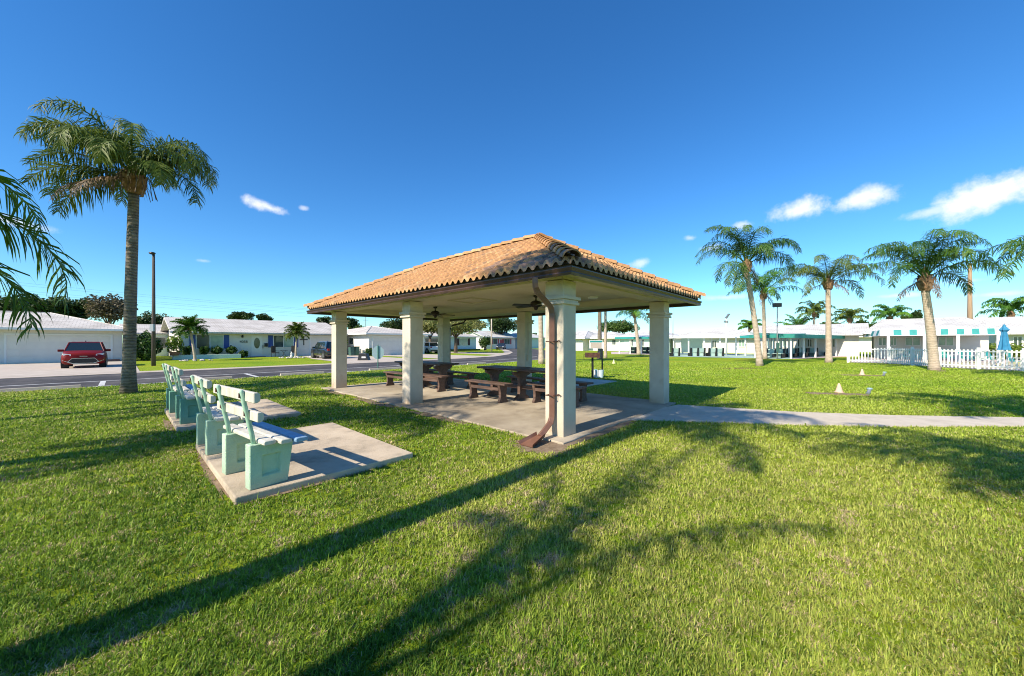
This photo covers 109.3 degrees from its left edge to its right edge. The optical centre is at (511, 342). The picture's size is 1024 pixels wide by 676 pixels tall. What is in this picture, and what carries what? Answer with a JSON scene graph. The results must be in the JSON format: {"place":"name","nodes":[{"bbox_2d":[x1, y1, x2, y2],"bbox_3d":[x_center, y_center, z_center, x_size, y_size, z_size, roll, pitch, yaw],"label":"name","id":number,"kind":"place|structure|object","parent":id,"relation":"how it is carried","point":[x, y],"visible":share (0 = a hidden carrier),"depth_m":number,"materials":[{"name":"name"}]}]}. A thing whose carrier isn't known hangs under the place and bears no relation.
{"place":"outdoors","nodes":[
{"label":"outdoors","id":0,"kind":"place"},
{"bbox_2d":[0,361,138,376],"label":"driveway","id":1,"kind":"structure","parent":0,"point":[23,369],"depth_m":21.64,"materials":[{"name":"concrete"}]},
{"bbox_2d":[57,341,110,367],"bbox_3d":[-28.416,0.785,24.191,4.274,1.770,2.260,0,0,43],"label":"parked car","id":2,"kind":"object","parent":1,"relation":"on","point":[85,352],"visible":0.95,"depth_m":23.17,"materials":[{"name":"red paint"}]},
{"bbox_2d":[0,349,511,378],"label":"pavement","id":3,"kind":"structure","parent":0,"point":[507,351],"depth_m":21.69,"materials":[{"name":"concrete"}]},
{"bbox_2d":[0,349,544,388],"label":"road","id":4,"kind":"structure","parent":0,"point":[85,380],"depth_m":19.04,"materials":[{"name":"asphalt"}]},
{"bbox_2d":[12,356,536,390],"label":"road markings","id":5,"kind":"object","parent":4,"relation":"on","point":[101,383],"visible":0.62,"depth_m":17.30,"materials":[{"name":"paint"}]},
{"bbox_2d":[372,345,383,367],"bbox_3d":[-8.136,0.900,22.020,0.665,1.500,0.074,0,0,-20],"label":"street sign","id":6,"kind":"object","parent":4,"relation":"on","point":[377,352],"visible":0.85,"depth_m":22.02,"materials":[{"name":"grey"}]},
{"bbox_2d":[304,355,426,362],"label":"driveway","id":7,"kind":"structure","parent":0,"point":[351,359],"depth_m":34.11,"materials":[{"name":"concrete"}]},
{"bbox_2d":[310,341,331,358],"bbox_3d":[-18.886,0.775,37.140,4.674,1.790,2.300,0,0,43],"label":"parked car","id":8,"kind":"object","parent":7,"relation":"on","point":[323,350],"visible":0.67,"depth_m":35.78,"materials":[{"name":"black paint"}]},
{"bbox_2d":[383,354,493,358],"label":"driveway","id":9,"kind":"structure","parent":0,"point":[436,356],"depth_m":41.25,"materials":[{"name":"concrete"}]},
{"bbox_2d":[424,342,437,352],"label":"parked car","id":10,"kind":"object","parent":9,"relation":"on","point":[429,347],"visible":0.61,"depth_m":53.05,"materials":[{"name":"white paint"}]},
{"bbox_2d":[0,348,1023,675],"bbox_3d":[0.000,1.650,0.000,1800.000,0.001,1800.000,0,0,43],"label":"ground","id":11,"kind":"structure","parent":0,"point":[282,362],"depth_m":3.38,"materials":[{"name":"plant"}]},
{"bbox_2d":[0,293,42,311],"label":"tree","id":12,"kind":"object","parent":11,"relation":"on","point":[9,306],"visible":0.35,"depth_m":43.02,"materials":[{"name":"green plant"}]},
{"bbox_2d":[0,385,80,391],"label":"curb","id":13,"kind":"object","parent":11,"relation":"on","point":[40,388],"visible":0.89,"depth_m":12.45,"materials":[{"name":"concrete"}]},
{"bbox_2d":[0,169,85,344],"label":"queen palm","id":14,"kind":"object","parent":11,"relation":"on","point":[6,228],"visible":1,"depth_m":5.47,"materials":[{"name":"plant"}]},
{"bbox_2d":[16,296,79,314],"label":"tree","id":15,"kind":"object","parent":11,"relation":"on","point":[49,302],"visible":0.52,"depth_m":45.11,"materials":[{"name":"green plant"}]},
{"bbox_2d":[0,311,122,363],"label":"house","id":16,"kind":"structure","parent":11,"relation":"on","point":[61,331],"depth_m":29.04,"materials":[{"name":"paint"}]},
{"bbox_2d":[7,335,110,363],"bbox_3d":[-36.274,0.550,29.258,0.042,2.184,5.259,0,0,43],"label":"garage door","id":17,"kind":"structure","parent":16,"relation":"in","point":[39,349],"depth_m":28.53,"materials":[{"name":"paint"}]},
{"bbox_2d":[53,295,95,318],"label":"tree","id":18,"kind":"object","parent":11,"relation":"on","point":[77,311],"visible":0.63,"depth_m":47.16,"materials":[{"name":"green plant"}]},
{"bbox_2d":[81,293,137,323],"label":"tree","id":19,"kind":"object","parent":11,"relation":"on","point":[108,309],"visible":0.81,"depth_m":45.00,"materials":[{"name":"green plant"}]},
{"bbox_2d":[13,96,220,393],"bbox_3d":[-12.654,-2.777,11.980,4.834,8.959,4.686,0,0,43],"label":"queen palm","id":20,"kind":"object","parent":11,"relation":"on","point":[110,149],"visible":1,"depth_m":11.56,"materials":[{"name":"plant"}]},
{"bbox_2d":[119,324,168,355],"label":"house","id":21,"kind":"structure","parent":11,"relation":"on","point":[162,336],"depth_m":43.33,"materials":[{"name":"white tile"}]},
{"bbox_2d":[136,330,163,360],"bbox_3d":[-32.751,0.357,32.360,2.515,3.006,2.440,0,0,43],"label":"shrub","id":22,"kind":"object","parent":11,"relation":"on","point":[143,349],"visible":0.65,"depth_m":31.93,"materials":[{"name":"green plant"}]},
{"bbox_2d":[149,252,155,365],"bbox_3d":[-24.970,-2.255,25.187,0.374,8.009,0.368,0,0,-45],"label":"street lamp","id":23,"kind":"object","parent":11,"relation":"on","point":[153,341],"visible":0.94,"depth_m":25.21,"materials":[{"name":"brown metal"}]},
{"bbox_2d":[137,310,171,324],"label":"tree","id":24,"kind":"object","parent":11,"relation":"on","point":[146,318],"visible":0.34,"depth_m":58.74,"materials":[{"name":"green plant"}]},
{"bbox_2d":[168,314,209,359],"bbox_3d":[-28.244,-0.377,31.848,2.748,4.172,2.773,0,0,-26],"label":"date palm","id":25,"kind":"object","parent":11,"relation":"on","point":[189,326],"visible":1,"depth_m":31.60,"materials":[{"name":"plant"}]},
{"bbox_2d":[172,354,240,359],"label":"planter wall","id":26,"kind":"structure","parent":11,"relation":"on","point":[211,356],"depth_m":35.88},
{"bbox_2d":[164,336,183,355],"bbox_3d":[-31.594,0.320,33.980,1.658,1.859,1.413,0,0,43],"label":"shrub","id":27,"kind":"object","parent":26,"relation":"on","point":[174,344],"visible":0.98,"depth_m":33.75,"materials":[{"name":"green plant"}]},
{"bbox_2d":[197,451,229,501],"bbox_3d":[-3.902,1.641,4.656,2.704,0.001,0.127,0,0,43],"label":"dirt patch","id":28,"kind":"object","parent":11,"relation":"on","point":[209,472],"visible":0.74,"depth_m":4.43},
{"bbox_2d":[164,399,300,431],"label":"bench slab","id":29,"kind":"structure","parent":11,"relation":"on","point":[269,409],"depth_m":8.11,"materials":[{"name":"concrete"}]},
{"bbox_2d":[161,363,193,412],"bbox_3d":[-7.768,1.037,8.469,1.430,1.066,0.558,0,0,43],"label":"park bench","id":30,"kind":"object","parent":29,"relation":"on","point":[171,391],"visible":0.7,"depth_m":8.08,"materials":[{"name":"green paint"}]},
{"bbox_2d":[170,367,205,423],"bbox_3d":[-6.517,1.037,7.361,1.430,1.066,0.558,0,0,43],"label":"park bench","id":31,"kind":"object","parent":29,"relation":"on","point":[186,408],"visible":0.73,"depth_m":7.02,"materials":[{"name":"green paint"}]},
{"bbox_2d":[226,311,255,319],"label":"pine tree","id":32,"kind":"object","parent":11,"relation":"on","point":[242,315],"visible":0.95,"depth_m":74.23,"materials":[{"name":"green plant"}]},
{"bbox_2d":[160,317,347,356],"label":"house","id":33,"kind":"structure","parent":11,"relation":"on","point":[256,338],"depth_m":40.82,"materials":[{"name":"paint"}]},
{"bbox_2d":[196,335,223,348],"bbox_3d":[-30.939,-0.052,37.167,0.110,1.428,2.203,0,0,43],"label":"window","id":34,"kind":"structure","parent":33,"relation":"in","point":[210,341],"depth_m":37.20,"materials":[{"name":"white"}]},
{"bbox_2d":[251,335,262,356],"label":"front door","id":35,"kind":"structure","parent":33,"relation":"in","point":[256,340],"depth_m":40.08,"materials":[{"name":"white"}]},
{"bbox_2d":[273,335,293,347],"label":"window","id":36,"kind":"structure","parent":33,"relation":"in","point":[279,341],"depth_m":41.93,"materials":[{"name":"white"}]},
{"bbox_2d":[283,322,309,355],"bbox_3d":[-23.356,-0.295,39.458,2.577,3.994,2.777,0,0,-24],"label":"date palm","id":37,"kind":"object","parent":11,"relation":"on","point":[296,329],"visible":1,"depth_m":39.08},
{"bbox_2d":[196,422,412,504],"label":"bench slab","id":38,"kind":"structure","parent":11,"relation":"on","point":[326,451],"depth_m":4.90,"materials":[{"name":"concrete"}]},
{"bbox_2d":[190,375,244,455],"bbox_3d":[-4.425,1.037,5.460,1.430,1.066,0.558,0,0,42],"label":"park bench","id":39,"kind":"object","parent":38,"relation":"on","point":[210,429],"visible":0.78,"depth_m":5.12,"materials":[{"name":"green paint"}]},
{"bbox_2d":[213,384,307,490],"bbox_3d":[-3.015,1.037,4.253,1.430,1.066,0.558,0,0,36],"label":"park bench","id":40,"kind":"object","parent":38,"relation":"on","point":[258,451],"visible":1,"depth_m":4.07,"materials":[{"name":"green paint"}]},
{"bbox_2d":[347,326,430,354],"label":"house","id":41,"kind":"structure","parent":11,"relation":"on","point":[388,341],"depth_m":46.41,"materials":[{"name":"paint"}]},
{"bbox_2d":[373,337,401,354],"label":"garage door","id":42,"kind":"structure","parent":41,"relation":"in","point":[388,344],"depth_m":46.40,"materials":[{"name":"paint"}]},
{"bbox_2d":[379,318,401,329],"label":"pine tree","id":43,"kind":"object","parent":11,"relation":"on","point":[395,324],"visible":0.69,"depth_m":70.21,"materials":[{"name":"green plant"}]},
{"bbox_2d":[423,320,437,352],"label":"flowering tree","id":44,"kind":"object","parent":11,"relation":"on","point":[428,328],"visible":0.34,"depth_m":57.02,"materials":[{"name":"green plant"}]},
{"bbox_2d":[406,410,473,425],"bbox_3d":[-1.625,1.640,7.967,2.867,0.001,0.359,0,0,43],"label":"dirt patch","id":45,"kind":"object","parent":11,"relation":"on","point":[438,417],"visible":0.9,"depth_m":7.90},
{"bbox_2d":[424,332,480,348],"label":"house","id":46,"kind":"structure","parent":11,"relation":"on","point":[466,341],"depth_m":69.14,"materials":[{"name":"blue"}]},
{"bbox_2d":[423,320,487,352],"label":"flowering tree","id":47,"kind":"object","parent":11,"relation":"on","point":[467,326],"visible":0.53,"depth_m":54.01,"materials":[{"name":"green plant"}]},
{"bbox_2d":[465,330,516,348],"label":"house","id":48,"kind":"structure","parent":11,"relation":"on","point":[508,339],"depth_m":88.77,"materials":[{"name":"paint"}]},
{"bbox_2d":[321,378,675,444],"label":"pavilion slab","id":49,"kind":"structure","parent":11,"relation":"on","point":[595,413],"depth_m":8.97,"materials":[{"name":"concrete"}]},
{"bbox_2d":[383,371,401,385],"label":"picnic bench","id":50,"kind":"object","parent":49,"relation":"on","point":[390,376],"visible":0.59,"depth_m":13.43,"materials":[{"name":"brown wood"}]},
{"bbox_2d":[394,361,458,388],"bbox_3d":[-3.192,1.173,13.341,2.940,0.885,0.832,0,0,43],"label":"picnic table","id":51,"kind":"object","parent":49,"relation":"on","point":[442,368],"visible":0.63,"depth_m":12.66,"materials":[{"name":"brown wood"}]},
{"bbox_2d":[423,373,449,391],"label":"picnic bench","id":52,"kind":"object","parent":49,"relation":"on","point":[440,379],"visible":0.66,"depth_m":11.88,"materials":[{"name":"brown wood"}]},
{"bbox_2d":[447,371,478,387],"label":"picnic bench","id":53,"kind":"object","parent":49,"relation":"on","point":[470,375],"visible":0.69,"depth_m":13.26,"materials":[{"name":"brown wood"}]},
{"bbox_2d":[464,379,512,402],"bbox_3d":[-0.676,1.355,10.114,1.620,0.520,0.338,0,0,43],"label":"picnic bench","id":54,"kind":"object","parent":49,"relation":"on","point":[501,388],"visible":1,"depth_m":9.87,"materials":[{"name":"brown wood"}]},
{"bbox_2d":[303,233,705,447],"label":"picnic pavilion","id":55,"kind":"structure","parent":49,"relation":"on","point":[564,282],"depth_m":9.46,"materials":[{"name":"beige paint"}]},
{"bbox_2d":[512,295,544,309],"bbox_3d":[0.658,-1.050,9.691,1.368,0.400,1.302,0,0,26],"label":"ceiling fan","id":56,"kind":"object","parent":55,"relation":"hanging from","point":[535,304],"visible":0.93,"depth_m":9.54,"materials":[{"name":"black"}]},
{"bbox_2d":[477,365,544,399],"bbox_3d":[0.289,1.173,10.271,2.940,0.885,0.832,0,0,43],"label":"picnic table","id":57,"kind":"object","parent":49,"relation":"on","point":[521,374],"visible":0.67,"depth_m":10.30,"materials":[{"name":"brown wood"}]},
{"bbox_2d":[506,375,544,395],"bbox_3d":[0.524,1.355,11.361,1.620,0.520,0.338,0,0,43],"label":"picnic bench","id":58,"kind":"object","parent":49,"relation":"on","point":[513,379],"visible":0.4,"depth_m":11.51,"materials":[{"name":"brown wood"}]},
{"bbox_2d":[527,382,586,407],"bbox_3d":[1.121,1.355,9.359,1.620,0.520,0.338,0,0,41],"label":"picnic bench","id":59,"kind":"object","parent":49,"relation":"on","point":[537,389],"visible":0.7,"depth_m":9.61,"materials":[{"name":"brown wood"}]},
{"bbox_2d":[539,379,593,401],"bbox_3d":[1.517,1.355,10.329,1.620,0.520,0.338,0,0,42],"label":"picnic bench","id":60,"kind":"object","parent":49,"relation":"on","point":[583,396],"visible":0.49,"depth_m":9.87,"materials":[{"name":"brown wood"}]},
{"bbox_2d":[487,318,516,333],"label":"tree","id":61,"kind":"object","parent":11,"relation":"on","point":[501,325],"visible":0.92,"depth_m":89.97,"materials":[{"name":"green plant"}]},
{"bbox_2d":[511,332,544,348],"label":"house","id":62,"kind":"structure","parent":11,"relation":"on","point":[535,343],"depth_m":95.53,"materials":[{"name":"blue"}]},
{"bbox_2d":[506,440,570,456],"bbox_3d":[0.424,1.641,5.716,0.814,0.001,1.150,0,0,-30],"label":"dirt patch","id":63,"kind":"object","parent":11,"relation":"on","point":[542,446],"visible":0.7,"depth_m":5.65,"materials":[{"name":"soil"}]},
{"bbox_2d":[538,316,544,363],"bbox_3d":[1.995,-2.765,27.264,5.583,8.936,5.649,0,0,-13],"label":"queen palm","id":64,"kind":"object","parent":11,"relation":"on","point":[541,359],"visible":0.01,"depth_m":27.34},
{"bbox_2d":[576,331,595,350],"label":"house","id":65,"kind":"structure","parent":11,"relation":"on","point":[582,341],"depth_m":69.99,"materials":[{"name":"paint"}]},
{"bbox_2d":[537,420,635,453],"bbox_3d":[1.651,1.642,6.650,0.288,0.001,3.870,0,0,43],"label":"dirt patch","id":66,"kind":"object","parent":11,"relation":"on","point":[606,430],"visible":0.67,"depth_m":6.52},
{"bbox_2d":[585,353,599,378],"bbox_3d":[3.581,1.090,16.412,0.701,1.220,0.400,0,0,0],"label":"barbecue grill","id":67,"kind":"object","parent":11,"relation":"on","point":[592,356],"visible":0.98,"depth_m":16.23,"materials":[{"name":"black metal"}]},
{"bbox_2d":[589,340,602,369],"bbox_3d":[3.909,0.780,16.845,0.634,1.740,0.090,0,0,0],"label":"notice board","id":68,"kind":"object","parent":11,"relation":"on","point":[595,343],"visible":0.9,"depth_m":16.81,"materials":[{"name":"white metal"}]},
{"bbox_2d":[597,312,601,358],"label":"queen palm","id":69,"kind":"object","parent":11,"relation":"on","point":[599,327],"visible":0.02,"depth_m":35.13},
{"bbox_2d":[603,312,606,357],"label":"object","id":70,"kind":"object","parent":11,"relation":"on","point":[605,335],"visible":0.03,"depth_m":37.30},
{"bbox_2d":[589,332,625,350],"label":"house","id":71,"kind":"structure","parent":11,"relation":"on","point":[612,344],"depth_m":67.89,"materials":[{"name":"paint"}]},
{"bbox_2d":[597,320,640,333],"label":"tree","id":72,"kind":"object","parent":11,"relation":"on","point":[618,326],"visible":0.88,"depth_m":86.11,"materials":[{"name":"green plant"}]},
{"bbox_2d":[611,352,648,354],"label":"court","id":73,"kind":"object","parent":11,"relation":"on","point":[626,353],"visible":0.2,"depth_m":52.16,"materials":[{"name":"concrete"}]},
{"bbox_2d":[615,335,678,353],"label":"shelter","id":74,"kind":"object","parent":73,"relation":"on","point":[633,337],"visible":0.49,"depth_m":50.05,"materials":[{"name":"paint"}]},
{"bbox_2d":[615,309,648,354],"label":"queen palm","id":75,"kind":"object","parent":11,"relation":"on","point":[634,314],"visible":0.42,"depth_m":47.80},
{"bbox_2d":[613,331,678,351],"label":"house","id":76,"kind":"structure","parent":11,"relation":"on","point":[624,344],"depth_m":64.80,"materials":[{"name":"paint"}]},
{"bbox_2d":[676,328,753,353],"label":"house","id":77,"kind":"structure","parent":11,"relation":"on","point":[731,341],"depth_m":55.21,"materials":[{"name":"paint"}]},
{"bbox_2d":[669,352,789,358],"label":"court","id":78,"kind":"object","parent":11,"relation":"on","point":[728,355],"visible":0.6,"depth_m":41.25,"materials":[{"name":"green paint"}]},
{"bbox_2d":[688,348,705,355],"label":"court bench","id":79,"kind":"object","parent":78,"relation":"on","point":[697,352],"visible":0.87,"depth_m":42.01,"materials":[{"name":"white metal"}]},
{"bbox_2d":[669,335,739,354],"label":"shelter","id":80,"kind":"object","parent":78,"relation":"on","point":[688,342],"visible":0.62,"depth_m":48.33,"materials":[{"name":"metal"}]},
{"bbox_2d":[706,348,723,355],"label":"court bench","id":81,"kind":"object","parent":78,"relation":"on","point":[715,352],"visible":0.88,"depth_m":41.64,"materials":[{"name":"white metal"}]},
{"bbox_2d":[740,333,805,356],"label":"shelter","id":82,"kind":"object","parent":78,"relation":"on","point":[745,336],"visible":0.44,"depth_m":42.59,"materials":[{"name":"teal paint"}]},
{"bbox_2d":[767,348,785,357],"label":"court bench","id":83,"kind":"object","parent":78,"relation":"on","point":[772,353],"visible":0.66,"depth_m":38.21,"materials":[{"name":"black metal"}]},
{"bbox_2d":[694,224,801,365],"bbox_3d":[16.419,-3.258,25.315,5.879,9.947,5.730,0,0,43],"label":"queen palm","id":84,"kind":"object","parent":11,"relation":"on","point":[746,264],"visible":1,"depth_m":25.00,"materials":[{"name":"plant"}]},
{"bbox_2d":[737,319,761,331],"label":"queen palm","id":85,"kind":"object","parent":11,"relation":"on","point":[747,324],"visible":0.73,"depth_m":74.66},
{"bbox_2d":[726,266,807,358],"bbox_3d":[24.929,-2.842,36.024,6.470,9.088,6.247,0,0,-15],"label":"queen palm","id":86,"kind":"object","parent":11,"relation":"on","point":[764,290],"visible":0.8,"depth_m":35.80,"materials":[{"name":"plant"}]},
{"bbox_2d":[772,303,781,358],"bbox_3d":[26.304,-1.060,36.006,0.700,5.620,0.350,0,0,0],"label":"floodlight pole","id":87,"kind":"object","parent":11,"relation":"on","point":[777,305],"visible":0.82,"depth_m":35.87,"materials":[{"name":"grey metal"}]},
{"bbox_2d":[774,314,815,324],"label":"queen palm","id":88,"kind":"object","parent":11,"relation":"on","point":[797,321],"visible":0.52,"depth_m":69.58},
{"bbox_2d":[748,323,868,355],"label":"house","id":89,"kind":"structure","parent":11,"relation":"on","point":[852,332],"depth_m":44.63,"materials":[{"name":"paint"}]},
{"bbox_2d":[794,300,835,323],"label":"queen palm","id":90,"kind":"object","parent":11,"relation":"on","point":[814,307],"visible":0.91,"depth_m":65.73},
{"bbox_2d":[792,355,850,358],"bbox_3d":[37.466,1.628,44.007,5.440,0.001,26.803,0,0,43],"label":"court","id":91,"kind":"object","parent":11,"relation":"on","point":[801,357],"visible":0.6,"depth_m":38.51,"materials":[{"name":"concrete"}]},
{"bbox_2d":[749,333,844,358],"bbox_3d":[33.247,0.315,41.368,16.130,2.670,4.060,0,0,-32],"label":"shelter","id":92,"kind":"object","parent":91,"relation":"on","point":[802,336],"visible":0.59,"depth_m":37.97,"materials":[{"name":"teal paint"}]},
{"bbox_2d":[632,405,1023,426],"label":"footpath","id":93,"kind":"structure","parent":11,"relation":"on","point":[687,413],"depth_m":7.70,"materials":[{"name":"concrete"}]},
{"bbox_2d":[779,253,885,362],"bbox_3d":[25.579,-2.544,29.135,6.410,8.490,6.239,0,0,43],"label":"queen palm","id":94,"kind":"object","parent":11,"relation":"on","point":[826,281],"visible":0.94,"depth_m":29.03,"materials":[{"name":"plant"}]},
{"bbox_2d":[831,308,868,323],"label":"queen palm","id":95,"kind":"object","parent":11,"relation":"on","point":[848,315],"visible":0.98,"depth_m":65.43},
{"bbox_2d":[859,336,871,351],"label":"house","id":96,"kind":"structure","parent":11,"relation":"on","point":[865,342],"depth_m":60.19,"materials":[{"name":"paint"}]},
{"bbox_2d":[864,304,912,322],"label":"queen palm","id":97,"kind":"object","parent":11,"relation":"on","point":[891,312],"visible":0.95,"depth_m":59.74,"materials":[{"name":"plant"}]},
{"bbox_2d":[855,228,1011,370],"bbox_3d":[24.134,-2.254,21.274,7.273,7.939,5.116,0,0,-20],"label":"queen palm","id":98,"kind":"object","parent":11,"relation":"on","point":[925,284],"visible":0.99,"depth_m":20.91,"materials":[{"name":"plant"}]},
{"bbox_2d":[862,317,1008,359],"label":"house","id":99,"kind":"structure","parent":11,"relation":"on","point":[973,343],"depth_m":36.35,"materials":[{"name":"paint"}]},
{"bbox_2d":[905,337,920,345],"bbox_3d":[40.145,-0.075,36.363,1.071,0.870,0.110,0,0,43],"label":"window","id":100,"kind":"structure","parent":99,"relation":"in","point":[909,341],"depth_m":36.33,"materials":[{"name":"white"}]},
{"bbox_2d":[938,337,953,345],"bbox_3d":[41.726,-0.075,34.894,0.996,0.870,0.110,0,0,43],"label":"window","id":101,"kind":"structure","parent":99,"relation":"in","point":[942,341],"depth_m":34.86,"materials":[{"name":"white"}]},
{"bbox_2d":[967,263,972,318],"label":"utility pole","id":102,"kind":"object","parent":11,"relation":"on","point":[970,305],"visible":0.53,"depth_m":40.87,"materials":[{"name":"beige wood"}]},
{"bbox_2d":[973,316,1023,356],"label":"house","id":103,"kind":"structure","parent":11,"relation":"on","point":[1015,325],"depth_m":40.73,"materials":[{"name":"white tile"}]},
{"bbox_2d":[974,235,1023,283],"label":"queen palm","id":104,"kind":"object","parent":11,"relation":"on","point":[1019,245],"visible":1,"depth_m":15.21,"materials":[{"name":"plant"}]},
{"bbox_2d":[975,296,1023,317],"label":"queen palm","id":105,"kind":"object","parent":11,"relation":"on","point":[1006,307],"visible":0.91,"depth_m":49.89,"materials":[{"name":"plant"}]},
{"bbox_2d":[0,0,1023,339],"label":"sky","id":106,"kind":"structure","parent":0,"point":[351,143],"materials":[{"name":"blue"}]},
{"bbox_2d":[538,378,615,386],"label":"path","id":107,"kind":"structure","parent":0,"point":[597,381],"depth_m":14.94,"materials":[{"name":"concrete"}]},
{"bbox_2d":[851,357,1020,370],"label":"pool deck","id":108,"kind":"structure","parent":0,"point":[1009,364],"depth_m":29.08,"materials":[{"name":"concrete"}]},
{"bbox_2d":[863,328,1000,362],"bbox_3d":[39.350,0.260,34.999,7.696,2.780,11.150,0,0,43],"label":"striped awning","id":109,"kind":"object","parent":108,"relation":"on","point":[958,333],"visible":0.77,"depth_m":30.64,"materials":[{"name":"white fabric"}]},
{"bbox_2d":[847,346,1023,371],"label":"pool fence","id":110,"kind":"object","parent":108,"relation":"on","point":[977,351],"visible":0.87,"depth_m":23.14,"materials":[{"name":"white"}]},
{"bbox_2d":[997,324,1011,366],"bbox_3d":[32.121,0.240,23.684,0.559,2.820,0.559,0,0,43],"label":"closed umbrella","id":111,"kind":"object","parent":108,"relation":"on","point":[1004,344],"visible":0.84,"depth_m":23.60,"materials":[{"name":"blue"}]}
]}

